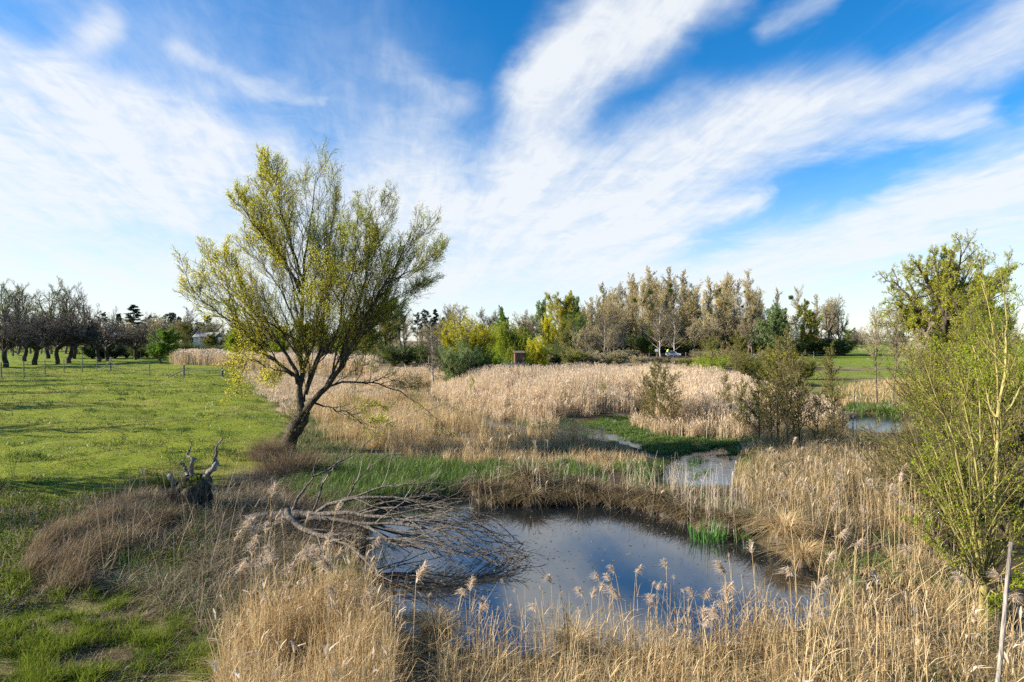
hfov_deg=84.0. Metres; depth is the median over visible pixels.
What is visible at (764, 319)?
understorey tree
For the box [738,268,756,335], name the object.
poplar tree
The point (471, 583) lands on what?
reed stalk
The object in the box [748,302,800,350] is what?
leafy tree
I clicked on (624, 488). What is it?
sedge tussock
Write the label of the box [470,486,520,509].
sedge tussock
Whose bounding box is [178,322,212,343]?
leafy tree
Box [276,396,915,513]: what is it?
marsh grass
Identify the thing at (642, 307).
poplar tree
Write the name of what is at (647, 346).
leafy tree
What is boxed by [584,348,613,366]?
brushy shrub
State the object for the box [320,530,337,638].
reed stalk
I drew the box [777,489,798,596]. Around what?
reed stalk
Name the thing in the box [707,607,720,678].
reed stalk
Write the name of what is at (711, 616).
reed stalk
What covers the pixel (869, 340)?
hedge tree
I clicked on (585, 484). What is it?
sedge tussock
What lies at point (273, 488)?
reed stalk
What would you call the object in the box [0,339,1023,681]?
ground
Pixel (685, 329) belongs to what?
understorey tree
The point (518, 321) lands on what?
bare tree
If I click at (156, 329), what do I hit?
hedge tree
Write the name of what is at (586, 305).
poplar tree
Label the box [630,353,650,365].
brushy shrub
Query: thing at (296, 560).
reed stalk
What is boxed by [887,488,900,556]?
reed stalk
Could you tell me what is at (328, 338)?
leafy tree
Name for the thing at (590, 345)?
bare tree
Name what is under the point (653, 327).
understorey tree
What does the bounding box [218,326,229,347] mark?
hedge tree
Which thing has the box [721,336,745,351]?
brushy shrub
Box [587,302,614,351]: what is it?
understorey tree
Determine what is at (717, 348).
brushy shrub
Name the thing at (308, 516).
reed stalk
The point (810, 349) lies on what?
brushy shrub
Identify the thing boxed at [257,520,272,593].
reed stalk
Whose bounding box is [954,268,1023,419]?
young tree
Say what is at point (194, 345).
dark bush
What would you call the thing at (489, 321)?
bare tree
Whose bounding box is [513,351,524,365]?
wooden hide
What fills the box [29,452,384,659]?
tangled grass
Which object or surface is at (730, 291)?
poplar tree
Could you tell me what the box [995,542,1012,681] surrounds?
wooden pole
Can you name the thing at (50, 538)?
rusty weeds
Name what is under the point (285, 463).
brushwood heap
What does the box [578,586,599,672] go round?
reed stalk
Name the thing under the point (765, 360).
young alder
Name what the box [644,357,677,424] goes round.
young alder
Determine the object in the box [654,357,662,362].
brushy shrub
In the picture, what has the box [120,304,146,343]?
conifer tree
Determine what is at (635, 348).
brushy shrub
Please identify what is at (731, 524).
sedge tussock
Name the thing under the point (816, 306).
poplar tree
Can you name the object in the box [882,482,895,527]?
reed stalk
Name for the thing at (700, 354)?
brushy shrub
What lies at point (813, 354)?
track fence
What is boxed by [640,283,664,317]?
poplar tree
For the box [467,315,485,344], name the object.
bare tree
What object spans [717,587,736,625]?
reed stalk
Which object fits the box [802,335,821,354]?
brushy shrub
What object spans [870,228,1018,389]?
oak tree
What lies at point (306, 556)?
reed stalk
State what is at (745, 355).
brushy shrub
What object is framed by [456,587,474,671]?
reed stalk
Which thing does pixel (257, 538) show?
reed stalk
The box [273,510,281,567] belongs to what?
reed stalk
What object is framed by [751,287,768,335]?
poplar tree
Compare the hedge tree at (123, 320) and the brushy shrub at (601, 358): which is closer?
the brushy shrub at (601, 358)
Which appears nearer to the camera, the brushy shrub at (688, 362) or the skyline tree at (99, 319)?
the brushy shrub at (688, 362)
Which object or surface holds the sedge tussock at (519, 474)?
on the ground at (852, 369)
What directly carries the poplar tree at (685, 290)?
on the ground at (852, 369)
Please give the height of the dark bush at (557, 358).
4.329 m
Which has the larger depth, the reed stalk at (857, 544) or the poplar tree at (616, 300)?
the poplar tree at (616, 300)
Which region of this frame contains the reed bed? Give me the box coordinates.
[347,361,849,440]
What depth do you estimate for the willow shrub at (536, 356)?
61.40 m
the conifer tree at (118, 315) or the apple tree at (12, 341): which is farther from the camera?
the conifer tree at (118, 315)
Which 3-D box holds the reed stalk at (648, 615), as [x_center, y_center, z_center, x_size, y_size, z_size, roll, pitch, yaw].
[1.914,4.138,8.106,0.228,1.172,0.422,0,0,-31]
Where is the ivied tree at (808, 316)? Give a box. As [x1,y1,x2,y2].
[785,299,824,355]
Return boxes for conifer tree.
[94,312,107,323]
[115,313,123,326]
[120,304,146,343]
[141,315,156,327]
[160,312,177,330]
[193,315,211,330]
[410,312,426,344]
[419,309,437,346]
[425,309,439,348]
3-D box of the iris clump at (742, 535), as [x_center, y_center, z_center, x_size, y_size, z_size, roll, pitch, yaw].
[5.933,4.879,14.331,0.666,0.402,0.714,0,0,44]
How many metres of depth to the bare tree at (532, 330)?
139.95 m
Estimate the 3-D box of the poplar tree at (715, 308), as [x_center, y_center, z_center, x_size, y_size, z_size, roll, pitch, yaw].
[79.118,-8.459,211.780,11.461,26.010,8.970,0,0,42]
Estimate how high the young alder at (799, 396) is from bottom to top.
4.313 m
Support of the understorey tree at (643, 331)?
on the ground at (852, 369)
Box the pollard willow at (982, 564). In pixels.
[893,243,1023,632]
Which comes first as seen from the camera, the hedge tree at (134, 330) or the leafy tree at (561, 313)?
the leafy tree at (561, 313)
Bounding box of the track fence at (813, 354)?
[631,351,823,359]
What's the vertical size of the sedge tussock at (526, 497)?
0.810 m
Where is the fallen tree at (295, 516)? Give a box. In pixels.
[244,423,547,602]
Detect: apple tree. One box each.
[0,310,53,366]
[0,311,70,364]
[1,313,54,360]
[18,313,74,358]
[34,309,104,362]
[34,312,93,363]
[47,315,106,358]
[73,317,123,361]
[87,319,137,360]
[118,325,154,359]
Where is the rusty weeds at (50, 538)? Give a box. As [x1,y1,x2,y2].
[1,484,298,648]
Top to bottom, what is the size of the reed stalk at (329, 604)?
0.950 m
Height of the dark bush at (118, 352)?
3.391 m
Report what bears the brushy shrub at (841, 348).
on the ground at (852, 369)
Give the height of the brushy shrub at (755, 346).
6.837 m
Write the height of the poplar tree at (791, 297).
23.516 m
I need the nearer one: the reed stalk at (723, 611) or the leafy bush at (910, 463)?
the reed stalk at (723, 611)
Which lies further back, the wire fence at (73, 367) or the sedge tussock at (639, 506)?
the wire fence at (73, 367)
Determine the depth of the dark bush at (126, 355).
134.11 m
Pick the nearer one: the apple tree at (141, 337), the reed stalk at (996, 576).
the reed stalk at (996, 576)
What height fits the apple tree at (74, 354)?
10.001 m
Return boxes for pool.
[844,416,903,432]
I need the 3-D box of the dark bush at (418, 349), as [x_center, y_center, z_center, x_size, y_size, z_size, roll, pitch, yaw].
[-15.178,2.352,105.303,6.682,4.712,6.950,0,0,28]
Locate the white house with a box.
[192,332,222,348]
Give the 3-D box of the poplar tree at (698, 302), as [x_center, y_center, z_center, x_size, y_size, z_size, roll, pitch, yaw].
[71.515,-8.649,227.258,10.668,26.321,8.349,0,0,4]
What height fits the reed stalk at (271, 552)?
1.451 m
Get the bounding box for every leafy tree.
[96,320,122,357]
[146,326,181,363]
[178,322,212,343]
[201,332,226,349]
[223,327,248,352]
[241,324,273,352]
[268,324,294,353]
[290,320,313,351]
[307,326,334,354]
[334,319,359,354]
[352,315,392,356]
[363,301,405,362]
[387,296,411,347]
[491,305,510,330]
[531,298,556,346]
[541,313,554,346]
[544,291,580,345]
[555,290,587,349]
[634,328,664,354]
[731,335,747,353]
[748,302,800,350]
[783,309,803,343]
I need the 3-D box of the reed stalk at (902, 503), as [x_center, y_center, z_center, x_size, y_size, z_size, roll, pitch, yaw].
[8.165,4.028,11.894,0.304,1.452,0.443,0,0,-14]
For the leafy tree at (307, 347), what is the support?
on the ground at (852, 369)
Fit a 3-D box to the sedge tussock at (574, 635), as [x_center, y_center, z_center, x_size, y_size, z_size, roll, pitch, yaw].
[1.003,4.800,8.953,2.144,0.778,1.975,0,0,34]
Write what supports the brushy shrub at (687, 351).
on the ground at (852, 369)
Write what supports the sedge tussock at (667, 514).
on the ground at (852, 369)
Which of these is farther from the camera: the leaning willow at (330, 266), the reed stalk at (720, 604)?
the leaning willow at (330, 266)
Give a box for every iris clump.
[687,456,707,462]
[687,514,729,543]
[730,528,760,542]
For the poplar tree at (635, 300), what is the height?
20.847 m
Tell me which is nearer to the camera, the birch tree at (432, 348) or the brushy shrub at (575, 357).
the birch tree at (432, 348)
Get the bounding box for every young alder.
[633,363,669,427]
[634,371,652,426]
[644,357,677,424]
[656,369,687,429]
[703,334,724,362]
[713,336,734,372]
[713,370,736,413]
[726,378,750,431]
[727,330,748,375]
[738,362,783,439]
[749,343,794,444]
[752,332,802,445]
[766,324,809,449]
[774,353,822,449]
[779,330,818,438]
[805,388,835,445]
[813,339,851,412]
[820,388,850,444]
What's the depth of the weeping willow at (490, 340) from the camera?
98.42 m
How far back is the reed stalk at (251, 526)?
9.06 m
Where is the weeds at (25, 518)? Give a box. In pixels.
[0,464,240,616]
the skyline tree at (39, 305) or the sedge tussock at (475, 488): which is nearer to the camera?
the sedge tussock at (475, 488)
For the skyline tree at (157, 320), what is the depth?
220.05 m
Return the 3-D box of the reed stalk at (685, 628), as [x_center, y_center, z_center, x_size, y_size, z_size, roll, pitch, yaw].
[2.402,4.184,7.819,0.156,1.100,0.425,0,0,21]
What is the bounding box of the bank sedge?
[457,449,785,549]
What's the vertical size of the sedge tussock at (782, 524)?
1.038 m
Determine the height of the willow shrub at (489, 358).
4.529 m
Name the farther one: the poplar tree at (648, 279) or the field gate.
the poplar tree at (648, 279)
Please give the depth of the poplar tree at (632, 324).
176.81 m
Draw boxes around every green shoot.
[468,376,475,395]
[599,380,606,394]
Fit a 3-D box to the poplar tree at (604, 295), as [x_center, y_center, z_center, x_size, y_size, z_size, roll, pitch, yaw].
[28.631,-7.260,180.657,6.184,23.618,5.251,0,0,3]
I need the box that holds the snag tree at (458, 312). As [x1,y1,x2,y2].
[436,304,469,326]
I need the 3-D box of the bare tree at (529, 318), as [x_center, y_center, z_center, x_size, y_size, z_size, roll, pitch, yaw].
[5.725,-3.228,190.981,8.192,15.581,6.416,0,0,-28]
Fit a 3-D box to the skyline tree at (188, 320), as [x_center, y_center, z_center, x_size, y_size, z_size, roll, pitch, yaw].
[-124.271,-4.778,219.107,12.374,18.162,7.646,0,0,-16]
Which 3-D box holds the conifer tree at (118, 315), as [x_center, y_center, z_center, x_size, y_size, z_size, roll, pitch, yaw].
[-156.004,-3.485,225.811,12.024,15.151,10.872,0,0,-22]
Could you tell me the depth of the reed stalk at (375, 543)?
8.76 m
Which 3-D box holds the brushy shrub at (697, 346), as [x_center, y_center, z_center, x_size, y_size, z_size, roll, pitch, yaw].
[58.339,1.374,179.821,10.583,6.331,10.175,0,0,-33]
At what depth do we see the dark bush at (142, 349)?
127.67 m
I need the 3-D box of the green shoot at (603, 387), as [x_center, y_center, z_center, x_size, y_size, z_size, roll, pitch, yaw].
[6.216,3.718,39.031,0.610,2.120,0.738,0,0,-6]
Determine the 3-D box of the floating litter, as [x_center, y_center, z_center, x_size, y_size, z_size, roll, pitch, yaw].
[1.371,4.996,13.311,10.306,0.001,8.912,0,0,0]
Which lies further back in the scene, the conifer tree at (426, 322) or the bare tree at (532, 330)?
the conifer tree at (426, 322)
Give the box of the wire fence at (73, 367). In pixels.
[0,358,182,378]
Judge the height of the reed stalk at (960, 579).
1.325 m
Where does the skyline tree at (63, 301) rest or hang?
on the ground at (852, 369)
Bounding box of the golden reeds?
[730,414,1023,681]
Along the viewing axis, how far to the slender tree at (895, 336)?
40.47 m
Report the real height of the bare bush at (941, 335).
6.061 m
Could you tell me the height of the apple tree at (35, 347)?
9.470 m
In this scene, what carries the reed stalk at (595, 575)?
on the ground at (852, 369)
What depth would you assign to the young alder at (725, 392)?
32.95 m
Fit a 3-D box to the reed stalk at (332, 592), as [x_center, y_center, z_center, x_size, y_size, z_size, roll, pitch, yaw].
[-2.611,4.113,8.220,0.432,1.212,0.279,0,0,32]
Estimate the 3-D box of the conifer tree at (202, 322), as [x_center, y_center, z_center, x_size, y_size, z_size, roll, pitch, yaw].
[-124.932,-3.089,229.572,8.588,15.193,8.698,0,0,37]
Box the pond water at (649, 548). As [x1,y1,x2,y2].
[362,498,841,658]
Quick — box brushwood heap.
[238,444,337,477]
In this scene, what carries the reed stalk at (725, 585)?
on the ground at (852, 369)
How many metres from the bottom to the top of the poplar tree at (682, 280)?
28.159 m
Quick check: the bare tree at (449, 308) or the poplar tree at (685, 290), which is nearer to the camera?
the poplar tree at (685, 290)
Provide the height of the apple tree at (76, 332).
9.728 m
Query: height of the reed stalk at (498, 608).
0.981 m
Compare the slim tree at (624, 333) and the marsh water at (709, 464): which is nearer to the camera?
the marsh water at (709, 464)
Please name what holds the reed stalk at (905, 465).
on the ground at (852, 369)
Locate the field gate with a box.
[168,365,232,376]
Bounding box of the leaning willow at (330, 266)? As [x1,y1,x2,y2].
[169,138,458,452]
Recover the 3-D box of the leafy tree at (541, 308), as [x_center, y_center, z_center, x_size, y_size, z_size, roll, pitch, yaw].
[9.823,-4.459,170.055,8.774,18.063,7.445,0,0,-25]
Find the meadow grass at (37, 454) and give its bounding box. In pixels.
[0,367,290,541]
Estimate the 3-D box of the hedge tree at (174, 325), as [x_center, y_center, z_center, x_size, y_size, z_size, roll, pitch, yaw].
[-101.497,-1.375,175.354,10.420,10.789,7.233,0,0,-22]
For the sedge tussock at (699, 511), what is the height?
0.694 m
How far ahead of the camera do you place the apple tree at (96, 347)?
111.86 m
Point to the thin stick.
(853, 413)
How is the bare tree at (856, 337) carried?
on the ground at (852, 369)
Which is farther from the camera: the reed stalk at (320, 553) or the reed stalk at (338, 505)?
the reed stalk at (338, 505)
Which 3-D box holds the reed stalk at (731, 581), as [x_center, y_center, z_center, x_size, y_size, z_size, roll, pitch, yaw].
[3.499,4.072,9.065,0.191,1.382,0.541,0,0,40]
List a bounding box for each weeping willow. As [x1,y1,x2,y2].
[481,328,495,361]
[487,318,538,365]
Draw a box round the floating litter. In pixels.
[372,506,827,657]
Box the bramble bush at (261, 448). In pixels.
[228,430,306,460]
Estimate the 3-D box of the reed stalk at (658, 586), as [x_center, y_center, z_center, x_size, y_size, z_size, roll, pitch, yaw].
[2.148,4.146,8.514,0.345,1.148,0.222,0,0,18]
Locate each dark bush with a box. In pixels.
[80,346,102,358]
[93,342,115,358]
[101,345,125,357]
[122,345,130,357]
[126,345,148,358]
[170,342,195,353]
[180,341,204,348]
[197,344,222,348]
[378,342,410,365]
[393,342,418,364]
[407,344,426,363]
[409,341,438,364]
[539,341,558,354]
[543,344,570,365]
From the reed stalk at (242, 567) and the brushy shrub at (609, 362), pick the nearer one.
the reed stalk at (242, 567)
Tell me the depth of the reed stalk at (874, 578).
8.56 m
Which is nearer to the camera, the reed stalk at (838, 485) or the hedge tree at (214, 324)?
the reed stalk at (838, 485)
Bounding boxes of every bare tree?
[194,326,208,346]
[221,318,251,343]
[393,316,416,345]
[415,323,430,342]
[418,323,435,343]
[419,320,447,347]
[438,304,455,333]
[445,304,456,332]
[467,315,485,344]
[476,308,499,331]
[509,311,530,333]
[516,315,540,340]
[520,310,538,336]
[522,315,542,336]
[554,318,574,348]
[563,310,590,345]
[569,327,587,350]
[578,325,598,362]
[583,320,603,354]
[603,326,620,352]
[804,294,847,355]
[805,301,836,338]
[817,297,849,340]
[851,327,865,352]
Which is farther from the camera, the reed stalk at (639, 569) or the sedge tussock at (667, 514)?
the sedge tussock at (667, 514)
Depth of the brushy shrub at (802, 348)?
168.52 m
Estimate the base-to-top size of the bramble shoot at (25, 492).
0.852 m
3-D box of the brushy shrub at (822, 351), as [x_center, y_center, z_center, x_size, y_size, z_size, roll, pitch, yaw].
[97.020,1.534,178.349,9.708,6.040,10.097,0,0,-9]
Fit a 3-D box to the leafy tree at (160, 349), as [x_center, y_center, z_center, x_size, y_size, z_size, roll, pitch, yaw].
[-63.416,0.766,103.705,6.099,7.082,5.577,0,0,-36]
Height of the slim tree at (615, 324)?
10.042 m
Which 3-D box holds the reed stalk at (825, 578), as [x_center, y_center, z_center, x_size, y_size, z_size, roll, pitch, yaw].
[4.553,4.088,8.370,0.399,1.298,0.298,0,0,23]
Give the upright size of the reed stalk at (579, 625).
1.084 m
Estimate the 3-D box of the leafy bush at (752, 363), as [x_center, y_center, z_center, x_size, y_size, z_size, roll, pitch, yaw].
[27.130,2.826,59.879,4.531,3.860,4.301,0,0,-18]
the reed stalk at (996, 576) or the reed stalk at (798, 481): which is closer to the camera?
the reed stalk at (996, 576)
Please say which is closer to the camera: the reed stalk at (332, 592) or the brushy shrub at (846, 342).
the reed stalk at (332, 592)
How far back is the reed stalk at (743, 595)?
8.97 m
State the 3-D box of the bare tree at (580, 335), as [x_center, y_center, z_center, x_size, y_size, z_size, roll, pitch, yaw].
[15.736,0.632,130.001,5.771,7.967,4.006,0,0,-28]
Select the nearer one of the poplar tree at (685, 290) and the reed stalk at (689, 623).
the reed stalk at (689, 623)
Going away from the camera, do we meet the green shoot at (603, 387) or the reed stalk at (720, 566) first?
the reed stalk at (720, 566)
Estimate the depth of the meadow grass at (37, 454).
31.66 m
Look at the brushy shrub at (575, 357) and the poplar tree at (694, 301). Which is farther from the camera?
the poplar tree at (694, 301)
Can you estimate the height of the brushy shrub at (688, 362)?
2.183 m
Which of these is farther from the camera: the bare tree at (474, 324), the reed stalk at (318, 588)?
the bare tree at (474, 324)
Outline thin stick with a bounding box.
[851,389,854,439]
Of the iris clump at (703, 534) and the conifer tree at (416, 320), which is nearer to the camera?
the iris clump at (703, 534)
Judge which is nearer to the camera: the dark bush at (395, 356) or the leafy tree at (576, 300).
the dark bush at (395, 356)
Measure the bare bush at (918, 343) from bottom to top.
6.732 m
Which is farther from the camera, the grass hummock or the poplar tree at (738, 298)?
the poplar tree at (738, 298)
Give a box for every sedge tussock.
[393,595,487,672]
[452,472,512,497]
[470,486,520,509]
[482,455,595,492]
[487,476,541,504]
[498,481,561,512]
[522,612,635,668]
[527,486,570,507]
[534,472,618,498]
[544,484,587,506]
[568,479,631,508]
[582,484,635,514]
[595,478,655,508]
[611,487,671,517]
[617,480,693,512]
[626,491,701,519]
[654,495,715,527]
[669,497,725,521]
[700,505,760,534]
[715,502,787,540]
[732,500,834,553]
[754,528,851,573]
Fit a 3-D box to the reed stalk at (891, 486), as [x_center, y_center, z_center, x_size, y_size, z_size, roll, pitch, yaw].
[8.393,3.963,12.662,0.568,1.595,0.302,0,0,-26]
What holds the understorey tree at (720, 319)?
on the ground at (852, 369)
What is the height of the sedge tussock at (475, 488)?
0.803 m
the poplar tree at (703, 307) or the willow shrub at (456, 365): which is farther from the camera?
the poplar tree at (703, 307)
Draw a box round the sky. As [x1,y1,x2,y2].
[0,0,1023,340]
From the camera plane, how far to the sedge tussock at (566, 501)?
17.42 m
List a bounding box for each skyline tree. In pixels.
[0,279,38,353]
[0,279,40,351]
[0,299,21,355]
[6,289,56,353]
[21,274,82,353]
[34,284,81,353]
[55,294,85,353]
[60,281,94,346]
[79,304,108,324]
[105,307,117,325]
[141,311,157,329]
[150,312,168,341]
[174,306,207,333]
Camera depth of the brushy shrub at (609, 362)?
103.18 m
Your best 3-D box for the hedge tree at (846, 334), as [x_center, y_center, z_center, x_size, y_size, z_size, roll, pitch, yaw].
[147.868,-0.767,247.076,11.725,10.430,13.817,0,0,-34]
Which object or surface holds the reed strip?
on the ground at (852, 369)
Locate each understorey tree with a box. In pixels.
[580,306,597,329]
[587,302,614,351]
[594,303,631,348]
[604,320,625,349]
[606,304,628,331]
[626,321,652,343]
[649,312,677,356]
[661,313,697,354]
[669,306,694,341]
[685,316,706,351]
[688,306,712,337]
[690,306,704,322]
[694,309,723,353]
[709,305,737,335]
[725,302,751,343]
[729,316,760,353]
[736,320,760,354]
[756,310,773,337]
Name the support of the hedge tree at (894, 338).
on the ground at (852, 369)
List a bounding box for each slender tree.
[858,305,894,402]
[884,303,913,403]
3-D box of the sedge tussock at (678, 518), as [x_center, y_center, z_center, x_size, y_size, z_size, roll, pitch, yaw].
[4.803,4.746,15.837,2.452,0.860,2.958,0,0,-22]
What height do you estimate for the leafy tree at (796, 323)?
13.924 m
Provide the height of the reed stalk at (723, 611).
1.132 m
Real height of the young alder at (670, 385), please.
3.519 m
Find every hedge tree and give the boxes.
[119,319,138,329]
[126,323,151,343]
[131,321,151,345]
[139,319,161,343]
[146,315,167,342]
[164,316,186,344]
[165,319,192,342]
[200,320,224,331]
[206,321,224,331]
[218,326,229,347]
[841,327,870,350]
[848,328,868,350]
[858,331,878,349]
[873,330,888,348]
[881,328,911,347]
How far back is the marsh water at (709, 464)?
23.44 m
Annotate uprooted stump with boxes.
[156,438,222,515]
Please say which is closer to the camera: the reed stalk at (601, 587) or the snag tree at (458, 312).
the reed stalk at (601, 587)
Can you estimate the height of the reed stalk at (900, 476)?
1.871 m
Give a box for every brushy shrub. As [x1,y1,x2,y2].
[555,346,590,366]
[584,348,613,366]
[586,338,611,352]
[599,352,615,365]
[607,349,629,364]
[611,335,632,351]
[623,333,661,355]
[625,348,640,358]
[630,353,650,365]
[638,336,668,355]
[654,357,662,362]
[661,334,690,355]
[678,357,693,367]
[683,338,704,350]
[684,340,697,354]
[689,347,723,362]
[698,338,724,351]
[714,334,734,349]
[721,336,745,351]
[726,350,751,364]
[733,338,765,353]
[753,349,773,362]
[794,338,811,354]
[801,341,823,353]
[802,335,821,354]
[809,336,828,353]
[819,335,858,355]
[842,337,858,354]
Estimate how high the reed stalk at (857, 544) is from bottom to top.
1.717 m
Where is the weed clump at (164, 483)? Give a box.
[146,474,180,490]
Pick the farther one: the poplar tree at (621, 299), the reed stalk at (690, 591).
the poplar tree at (621, 299)
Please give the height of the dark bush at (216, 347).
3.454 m
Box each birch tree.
[418,321,447,383]
[426,319,445,370]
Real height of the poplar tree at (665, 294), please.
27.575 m
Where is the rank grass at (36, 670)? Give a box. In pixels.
[0,405,435,681]
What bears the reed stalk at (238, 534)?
on the ground at (852, 369)
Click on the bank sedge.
(706, 501)
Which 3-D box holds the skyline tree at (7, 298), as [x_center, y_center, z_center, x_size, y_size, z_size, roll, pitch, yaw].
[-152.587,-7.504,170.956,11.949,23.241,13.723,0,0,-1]
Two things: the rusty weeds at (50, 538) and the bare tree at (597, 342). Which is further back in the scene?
the bare tree at (597, 342)
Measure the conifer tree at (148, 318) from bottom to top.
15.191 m
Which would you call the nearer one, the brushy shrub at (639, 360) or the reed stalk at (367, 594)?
the reed stalk at (367, 594)
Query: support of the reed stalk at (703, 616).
on the ground at (852, 369)
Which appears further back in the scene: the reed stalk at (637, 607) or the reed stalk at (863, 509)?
the reed stalk at (863, 509)
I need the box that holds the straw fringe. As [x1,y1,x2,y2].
[124,538,834,681]
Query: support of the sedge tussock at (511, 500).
on the ground at (852, 369)
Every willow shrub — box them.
[430,306,498,372]
[434,336,484,382]
[471,344,504,377]
[523,334,551,370]
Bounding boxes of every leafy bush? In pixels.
[690,350,734,372]
[729,353,770,378]
[742,349,794,382]
[794,356,822,379]
[824,410,988,510]
[857,391,1023,527]
[861,337,965,430]
[889,374,1023,536]
[899,332,1023,451]
[931,319,1023,468]
[967,325,1023,452]
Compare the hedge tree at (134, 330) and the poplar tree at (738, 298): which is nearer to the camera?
the hedge tree at (134, 330)
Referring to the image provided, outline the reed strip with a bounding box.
[169,348,380,375]
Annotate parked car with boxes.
[665,349,680,355]
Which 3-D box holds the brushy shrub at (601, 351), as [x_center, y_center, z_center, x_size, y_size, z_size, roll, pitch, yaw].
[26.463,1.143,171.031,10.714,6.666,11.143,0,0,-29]
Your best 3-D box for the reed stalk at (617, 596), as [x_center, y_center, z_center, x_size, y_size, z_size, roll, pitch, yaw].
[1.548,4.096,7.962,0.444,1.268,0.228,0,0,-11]
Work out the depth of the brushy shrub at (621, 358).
108.44 m
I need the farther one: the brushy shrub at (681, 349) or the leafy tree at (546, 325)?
the brushy shrub at (681, 349)
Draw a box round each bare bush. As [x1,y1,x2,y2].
[897,317,936,379]
[919,325,976,380]
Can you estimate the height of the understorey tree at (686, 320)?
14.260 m
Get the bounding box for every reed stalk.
[224,529,244,601]
[232,562,250,630]
[235,516,261,617]
[236,555,260,662]
[243,520,251,592]
[243,541,255,646]
[249,534,262,577]
[253,555,272,653]
[256,549,279,601]
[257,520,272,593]
[262,544,276,597]
[263,553,285,611]
[267,481,282,570]
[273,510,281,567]
[273,543,312,648]
[275,515,300,598]
[279,562,307,655]
[282,551,301,618]
[292,547,313,666]
[294,574,319,643]
[296,550,321,648]
[297,545,320,605]
[298,511,316,583]
[299,547,322,630]
[304,544,317,624]
[306,553,332,648]
[311,554,338,640]
[313,546,341,645]
[319,534,334,628]
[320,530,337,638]
[323,586,345,626]
[325,600,341,637]
[328,500,344,563]
[332,546,345,618]
[354,588,377,633]
[360,536,383,617]
[374,596,398,645]
[386,613,398,625]
[412,560,434,681]
[437,607,443,675]
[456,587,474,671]
[463,574,478,643]
[475,596,487,672]
[477,602,489,631]
[477,606,499,665]
[497,579,513,654]
[512,588,545,649]
[528,602,540,643]
[544,573,562,643]
[554,592,562,661]
[565,607,581,642]
[567,586,594,662]
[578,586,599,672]
[590,571,619,647]
[592,580,608,647]
[598,564,625,644]
[602,584,634,671]
[603,572,617,644]
[603,589,621,668]
[610,590,633,670]
[630,565,644,643]
[630,579,641,643]
[636,593,657,656]
[644,581,655,658]
[645,593,662,677]
[646,581,664,649]
[660,557,670,628]
[681,589,692,649]
[682,607,690,663]
[684,587,702,655]
[684,598,694,656]
[694,587,715,639]
[694,604,707,648]
[700,618,717,660]
[705,608,719,659]
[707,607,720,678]
[711,598,738,677]
[713,560,727,631]
[716,581,729,649]
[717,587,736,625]
[719,586,734,636]
[720,581,736,632]
[728,553,734,641]
[738,573,746,643]
[745,539,756,633]
[776,565,798,643]
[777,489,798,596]
[793,477,803,512]
[803,485,817,541]
[807,575,832,639]
[812,550,843,625]
[817,500,848,600]
[818,528,849,611]
[825,472,840,536]
[825,493,837,543]
[827,483,842,527]
[830,468,848,525]
[832,488,844,556]
[837,475,843,526]
[849,539,867,641]
[855,454,865,530]
[861,505,878,582]
[862,479,871,557]
[866,567,884,642]
[868,480,881,539]
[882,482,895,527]
[883,482,895,541]
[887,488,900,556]
[893,471,904,534]
[894,543,914,629]
[898,462,907,522]
[898,500,905,560]
[907,503,920,586]
[949,571,972,638]
[983,566,1020,663]
[1008,591,1022,657]
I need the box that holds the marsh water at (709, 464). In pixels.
[462,412,737,486]
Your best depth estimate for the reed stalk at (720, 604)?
7.83 m
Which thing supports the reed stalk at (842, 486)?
on the ground at (852, 369)
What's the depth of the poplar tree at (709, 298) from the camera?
179.76 m
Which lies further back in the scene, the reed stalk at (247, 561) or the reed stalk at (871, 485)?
the reed stalk at (871, 485)
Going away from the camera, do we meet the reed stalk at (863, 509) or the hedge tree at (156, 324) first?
the reed stalk at (863, 509)
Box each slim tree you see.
[593,312,613,352]
[606,318,623,352]
[618,320,631,351]
[645,299,671,356]
[664,305,687,357]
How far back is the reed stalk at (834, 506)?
10.90 m
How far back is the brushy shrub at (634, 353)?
133.84 m
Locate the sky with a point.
(563, 146)
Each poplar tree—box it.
[580,300,592,330]
[591,297,601,316]
[593,281,610,333]
[603,289,637,329]
[610,286,619,327]
[612,292,628,335]
[614,281,626,312]
[620,277,642,319]
[624,277,645,348]
[625,272,641,340]
[625,290,646,335]
[632,277,652,336]
[639,266,656,329]
[639,280,658,323]
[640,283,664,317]
[641,279,659,318]
[645,282,657,323]
[649,277,673,333]
[654,281,674,322]
[657,267,675,348]
[660,274,681,314]
[667,276,679,315]
[668,283,694,343]
[675,268,692,332]
[675,285,693,336]
[681,279,702,336]
[692,288,700,311]
[697,290,709,350]
[700,276,720,338]
[708,282,725,331]
[711,273,735,346]
[711,284,722,329]
[717,271,744,332]
[726,279,740,326]
[733,278,744,322]
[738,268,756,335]
[739,279,765,333]
[747,291,756,321]
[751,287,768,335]
[772,287,782,307]
[788,285,803,313]
[806,293,820,336]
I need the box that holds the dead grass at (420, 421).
[236,370,1023,472]
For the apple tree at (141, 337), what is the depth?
123.50 m

